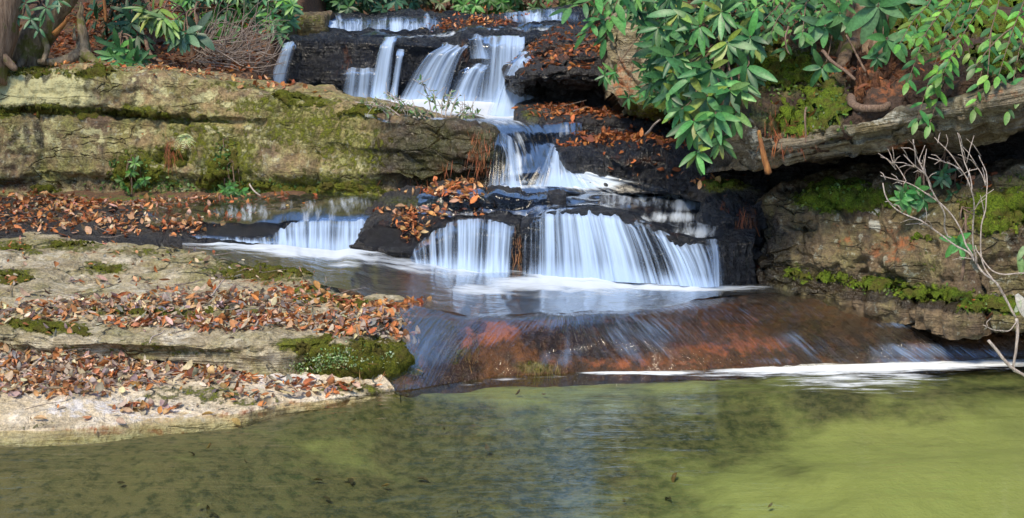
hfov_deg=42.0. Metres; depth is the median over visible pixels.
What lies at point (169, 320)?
fallen leaf
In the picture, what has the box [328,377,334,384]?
fallen leaf
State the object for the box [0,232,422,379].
rock shelf
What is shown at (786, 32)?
twig
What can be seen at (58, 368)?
fallen leaf
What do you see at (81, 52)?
snag
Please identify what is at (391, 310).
fallen leaf
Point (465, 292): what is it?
stream water
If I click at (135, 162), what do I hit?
herb
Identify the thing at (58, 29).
broken stick
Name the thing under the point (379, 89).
waterfall
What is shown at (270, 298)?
leaf litter
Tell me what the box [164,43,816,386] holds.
pine needles
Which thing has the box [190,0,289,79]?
dead brush
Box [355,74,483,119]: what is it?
sprig
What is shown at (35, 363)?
fallen leaf
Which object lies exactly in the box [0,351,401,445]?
sandy shelf
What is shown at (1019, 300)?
bare shrub
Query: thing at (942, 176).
seedling
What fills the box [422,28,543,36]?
stream water
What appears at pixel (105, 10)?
vine
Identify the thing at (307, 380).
fallen leaf
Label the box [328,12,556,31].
waterfall
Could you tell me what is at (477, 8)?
bush
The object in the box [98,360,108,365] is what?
fallen leaf
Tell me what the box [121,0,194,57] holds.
rhododendron
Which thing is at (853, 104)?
root
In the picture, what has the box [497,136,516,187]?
waterfall
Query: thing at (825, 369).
foam
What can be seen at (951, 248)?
seedling
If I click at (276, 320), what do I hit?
fallen leaf
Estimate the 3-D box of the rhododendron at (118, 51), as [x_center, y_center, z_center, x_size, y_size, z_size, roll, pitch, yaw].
[-3.640,-1.895,12.437,0.568,0.515,0.422,0,9,0]
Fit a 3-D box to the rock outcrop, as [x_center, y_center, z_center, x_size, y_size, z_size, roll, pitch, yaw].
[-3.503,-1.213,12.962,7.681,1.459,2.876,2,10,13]
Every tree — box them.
[0,0,23,85]
[11,0,77,67]
[832,0,911,73]
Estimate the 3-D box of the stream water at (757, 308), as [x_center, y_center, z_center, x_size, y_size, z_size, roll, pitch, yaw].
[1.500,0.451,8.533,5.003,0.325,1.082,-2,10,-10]
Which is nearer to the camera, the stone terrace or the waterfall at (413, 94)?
the stone terrace
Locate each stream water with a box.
[182,242,800,315]
[365,96,556,127]
[368,293,1023,391]
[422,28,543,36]
[540,186,706,237]
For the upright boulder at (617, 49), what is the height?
1.046 m
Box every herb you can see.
[114,154,150,194]
[213,136,230,184]
[218,159,249,196]
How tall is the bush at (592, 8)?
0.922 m
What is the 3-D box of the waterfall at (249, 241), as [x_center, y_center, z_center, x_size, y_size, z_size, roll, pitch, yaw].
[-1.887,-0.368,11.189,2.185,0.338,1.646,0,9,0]
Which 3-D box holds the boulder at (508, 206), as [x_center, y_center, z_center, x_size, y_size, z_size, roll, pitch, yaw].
[-0.500,-0.282,10.779,1.876,0.740,2.237,0,9,0]
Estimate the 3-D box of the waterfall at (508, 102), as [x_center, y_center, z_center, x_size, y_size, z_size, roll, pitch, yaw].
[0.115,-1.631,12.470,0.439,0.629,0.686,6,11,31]
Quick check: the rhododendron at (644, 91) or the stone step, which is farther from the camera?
the stone step
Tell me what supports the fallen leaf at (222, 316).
on the rock shelf at (268, 350)
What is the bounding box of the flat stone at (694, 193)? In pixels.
[681,178,772,201]
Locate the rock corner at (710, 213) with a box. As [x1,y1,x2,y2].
[693,182,779,268]
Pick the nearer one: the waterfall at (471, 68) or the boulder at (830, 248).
the boulder at (830, 248)
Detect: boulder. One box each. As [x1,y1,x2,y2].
[349,178,566,270]
[544,123,766,195]
[597,13,693,121]
[754,158,1023,339]
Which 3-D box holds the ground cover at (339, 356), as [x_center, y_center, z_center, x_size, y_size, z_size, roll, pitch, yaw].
[-1.446,-0.627,9.980,9.924,1.861,4.023,6,11,31]
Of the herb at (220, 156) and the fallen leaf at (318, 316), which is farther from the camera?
the herb at (220, 156)
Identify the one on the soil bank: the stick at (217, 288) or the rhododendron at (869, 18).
the rhododendron at (869, 18)
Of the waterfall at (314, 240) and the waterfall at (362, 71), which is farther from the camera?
the waterfall at (362, 71)
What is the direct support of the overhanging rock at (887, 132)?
on the soil bank
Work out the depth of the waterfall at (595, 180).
10.48 m
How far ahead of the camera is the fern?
11.55 m
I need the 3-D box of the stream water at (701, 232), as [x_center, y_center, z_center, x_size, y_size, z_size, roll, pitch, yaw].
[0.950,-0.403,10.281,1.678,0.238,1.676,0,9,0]
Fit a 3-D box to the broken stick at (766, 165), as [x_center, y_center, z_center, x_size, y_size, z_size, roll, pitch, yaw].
[1.587,-0.674,8.439,0.061,0.277,0.144,-6,11,-31]
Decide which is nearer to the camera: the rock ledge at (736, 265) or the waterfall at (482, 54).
the rock ledge at (736, 265)
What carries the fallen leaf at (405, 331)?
on the rock shelf at (268, 350)
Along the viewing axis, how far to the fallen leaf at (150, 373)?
7.60 m
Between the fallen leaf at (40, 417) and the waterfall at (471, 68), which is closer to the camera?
the fallen leaf at (40, 417)
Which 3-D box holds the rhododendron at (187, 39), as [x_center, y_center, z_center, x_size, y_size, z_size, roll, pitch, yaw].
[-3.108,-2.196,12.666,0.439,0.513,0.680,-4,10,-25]
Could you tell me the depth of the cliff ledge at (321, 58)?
13.72 m
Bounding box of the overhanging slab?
[502,23,612,107]
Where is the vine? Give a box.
[103,0,107,21]
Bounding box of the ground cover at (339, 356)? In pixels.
[13,50,1017,374]
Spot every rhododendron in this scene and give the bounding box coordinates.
[17,0,70,37]
[85,0,156,54]
[93,28,156,66]
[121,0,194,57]
[163,1,214,54]
[170,0,303,44]
[259,11,289,44]
[595,0,672,114]
[632,0,777,175]
[800,0,927,86]
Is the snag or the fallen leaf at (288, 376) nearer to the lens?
the fallen leaf at (288, 376)
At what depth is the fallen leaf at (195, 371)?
7.58 m
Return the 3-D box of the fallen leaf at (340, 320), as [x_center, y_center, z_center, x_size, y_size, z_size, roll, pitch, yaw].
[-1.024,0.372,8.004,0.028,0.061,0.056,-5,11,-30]
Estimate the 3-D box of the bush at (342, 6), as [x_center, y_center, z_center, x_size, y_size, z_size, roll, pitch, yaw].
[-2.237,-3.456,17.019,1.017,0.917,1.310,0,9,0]
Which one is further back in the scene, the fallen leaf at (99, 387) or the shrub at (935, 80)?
the shrub at (935, 80)
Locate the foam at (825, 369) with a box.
[585,358,1023,407]
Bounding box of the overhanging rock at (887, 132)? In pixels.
[703,79,1023,172]
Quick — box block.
[294,10,335,35]
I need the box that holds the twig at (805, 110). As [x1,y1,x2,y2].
[804,107,807,142]
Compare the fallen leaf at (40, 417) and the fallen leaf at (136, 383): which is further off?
the fallen leaf at (136, 383)
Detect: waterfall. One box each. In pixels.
[224,238,272,243]
[263,217,364,250]
[273,41,295,82]
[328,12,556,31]
[342,67,376,97]
[370,36,396,97]
[390,49,404,97]
[404,42,468,99]
[414,219,509,272]
[452,63,488,101]
[469,34,486,58]
[483,35,524,102]
[491,50,533,116]
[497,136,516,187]
[504,118,621,189]
[529,208,717,287]
[711,239,718,286]
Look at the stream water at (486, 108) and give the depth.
12.63 m
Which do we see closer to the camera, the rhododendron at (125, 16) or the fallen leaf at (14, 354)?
the fallen leaf at (14, 354)
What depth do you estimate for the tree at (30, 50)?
12.21 m
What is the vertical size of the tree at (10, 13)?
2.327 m
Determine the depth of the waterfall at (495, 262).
9.74 m
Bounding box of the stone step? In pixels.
[329,4,588,36]
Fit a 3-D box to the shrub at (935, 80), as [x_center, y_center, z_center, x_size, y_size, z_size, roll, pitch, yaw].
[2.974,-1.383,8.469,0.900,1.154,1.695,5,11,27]
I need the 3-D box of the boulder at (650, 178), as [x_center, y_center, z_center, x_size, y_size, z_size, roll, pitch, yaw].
[1.126,-0.832,11.124,2.238,0.594,1.702,4,10,20]
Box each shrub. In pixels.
[549,0,641,58]
[714,0,855,62]
[878,132,1023,376]
[893,0,1023,138]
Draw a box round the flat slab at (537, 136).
[508,98,693,146]
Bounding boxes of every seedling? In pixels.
[889,164,935,214]
[932,148,963,201]
[939,206,976,280]
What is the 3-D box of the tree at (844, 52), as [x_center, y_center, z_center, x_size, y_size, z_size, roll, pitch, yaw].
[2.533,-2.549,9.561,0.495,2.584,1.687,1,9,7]
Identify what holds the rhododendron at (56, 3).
hanging from the tree at (30, 50)
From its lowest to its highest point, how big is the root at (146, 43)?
0.253 m
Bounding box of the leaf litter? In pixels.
[0,0,1007,515]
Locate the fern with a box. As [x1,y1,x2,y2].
[174,134,195,149]
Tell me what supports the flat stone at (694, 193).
on the boulder at (830, 248)
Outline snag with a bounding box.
[37,1,109,65]
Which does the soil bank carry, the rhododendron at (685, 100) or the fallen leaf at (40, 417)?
the rhododendron at (685, 100)
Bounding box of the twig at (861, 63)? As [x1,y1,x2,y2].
[845,35,865,71]
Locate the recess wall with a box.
[765,131,1023,182]
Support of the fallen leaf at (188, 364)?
on the sandy shelf at (68, 424)
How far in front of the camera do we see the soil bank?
8.89 m
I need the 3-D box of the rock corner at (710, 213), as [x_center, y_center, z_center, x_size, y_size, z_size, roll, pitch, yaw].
[1.793,-0.192,10.568,0.867,0.929,2.166,0,9,0]
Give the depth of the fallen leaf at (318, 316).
8.12 m
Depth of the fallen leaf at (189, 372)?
7.65 m
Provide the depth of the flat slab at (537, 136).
11.20 m
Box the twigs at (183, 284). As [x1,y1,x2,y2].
[0,62,654,409]
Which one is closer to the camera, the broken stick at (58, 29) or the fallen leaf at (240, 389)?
the fallen leaf at (240, 389)
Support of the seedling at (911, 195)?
on the boulder at (830, 248)
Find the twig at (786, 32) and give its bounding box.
[784,26,789,53]
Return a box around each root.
[143,36,161,62]
[821,49,855,80]
[846,93,890,111]
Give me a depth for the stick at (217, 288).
8.53 m
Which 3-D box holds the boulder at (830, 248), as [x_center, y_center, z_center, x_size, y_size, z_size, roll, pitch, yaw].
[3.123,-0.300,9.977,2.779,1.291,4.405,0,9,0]
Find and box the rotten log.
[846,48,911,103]
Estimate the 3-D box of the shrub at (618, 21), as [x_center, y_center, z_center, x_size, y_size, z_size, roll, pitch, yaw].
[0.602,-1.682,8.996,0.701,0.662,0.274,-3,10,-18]
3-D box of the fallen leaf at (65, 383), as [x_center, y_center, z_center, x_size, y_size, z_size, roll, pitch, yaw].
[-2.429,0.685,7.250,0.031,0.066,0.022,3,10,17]
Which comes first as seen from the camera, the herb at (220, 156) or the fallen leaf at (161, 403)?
the fallen leaf at (161, 403)
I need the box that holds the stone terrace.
[0,192,376,257]
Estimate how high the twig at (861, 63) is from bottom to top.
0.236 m
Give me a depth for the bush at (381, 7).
16.84 m
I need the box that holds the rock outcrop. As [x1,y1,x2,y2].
[0,60,510,199]
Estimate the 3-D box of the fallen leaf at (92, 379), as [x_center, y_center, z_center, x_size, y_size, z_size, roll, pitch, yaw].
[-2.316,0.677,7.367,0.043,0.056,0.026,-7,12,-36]
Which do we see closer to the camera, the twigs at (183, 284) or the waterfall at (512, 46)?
the twigs at (183, 284)
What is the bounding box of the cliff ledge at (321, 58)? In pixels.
[276,21,552,97]
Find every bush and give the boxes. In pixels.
[322,0,370,14]
[358,0,420,14]
[402,0,469,10]
[450,0,519,14]
[504,0,577,12]
[547,0,614,16]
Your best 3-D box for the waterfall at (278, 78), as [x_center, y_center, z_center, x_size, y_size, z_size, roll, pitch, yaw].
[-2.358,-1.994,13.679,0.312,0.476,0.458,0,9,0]
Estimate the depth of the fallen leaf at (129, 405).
7.18 m
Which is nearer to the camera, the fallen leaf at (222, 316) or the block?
the fallen leaf at (222, 316)
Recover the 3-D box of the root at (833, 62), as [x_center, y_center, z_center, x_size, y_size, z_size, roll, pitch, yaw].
[2.134,-1.274,8.754,0.046,0.198,0.346,-5,10,-25]
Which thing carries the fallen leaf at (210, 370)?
on the sandy shelf at (68, 424)
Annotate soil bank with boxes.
[705,0,1023,156]
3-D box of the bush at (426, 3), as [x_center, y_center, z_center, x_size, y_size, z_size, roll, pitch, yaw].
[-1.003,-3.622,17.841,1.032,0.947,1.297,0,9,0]
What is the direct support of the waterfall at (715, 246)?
on the rock ledge at (736, 265)
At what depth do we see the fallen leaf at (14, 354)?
7.80 m
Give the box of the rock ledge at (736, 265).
[520,185,755,297]
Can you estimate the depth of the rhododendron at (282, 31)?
13.70 m
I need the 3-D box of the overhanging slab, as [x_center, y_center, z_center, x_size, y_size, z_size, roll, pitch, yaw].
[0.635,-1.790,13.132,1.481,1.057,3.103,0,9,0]
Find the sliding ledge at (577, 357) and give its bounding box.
[392,293,1023,397]
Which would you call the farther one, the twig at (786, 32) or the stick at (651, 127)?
the stick at (651, 127)
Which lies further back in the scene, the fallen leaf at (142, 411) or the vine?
the vine
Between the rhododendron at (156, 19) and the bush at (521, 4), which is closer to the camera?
the rhododendron at (156, 19)
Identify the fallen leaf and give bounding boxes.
[4,371,12,380]
[12,350,19,359]
[28,356,39,361]
[29,360,38,368]
[33,415,46,418]
[51,366,63,371]
[63,379,68,389]
[89,377,96,383]
[95,382,103,392]
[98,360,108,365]
[117,398,126,406]
[125,402,136,406]
[130,374,137,383]
[130,381,141,388]
[137,408,145,415]
[147,369,153,380]
[159,399,168,408]
[165,316,172,324]
[183,359,192,369]
[185,368,193,376]
[192,367,198,376]
[207,365,214,373]
[218,313,226,320]
[220,382,226,387]
[236,386,243,393]
[268,318,281,321]
[286,374,292,383]
[303,378,314,383]
[315,313,322,321]
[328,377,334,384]
[339,315,343,326]
[387,308,394,314]
[402,329,408,334]
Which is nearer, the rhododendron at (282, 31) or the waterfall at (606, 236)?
the waterfall at (606, 236)
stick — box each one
[52,17,69,36]
[210,279,224,295]
[644,119,660,135]
[757,130,771,174]
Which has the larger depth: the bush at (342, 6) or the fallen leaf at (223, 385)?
the bush at (342, 6)
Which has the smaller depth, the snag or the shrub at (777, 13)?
the shrub at (777, 13)
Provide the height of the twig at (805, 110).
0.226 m

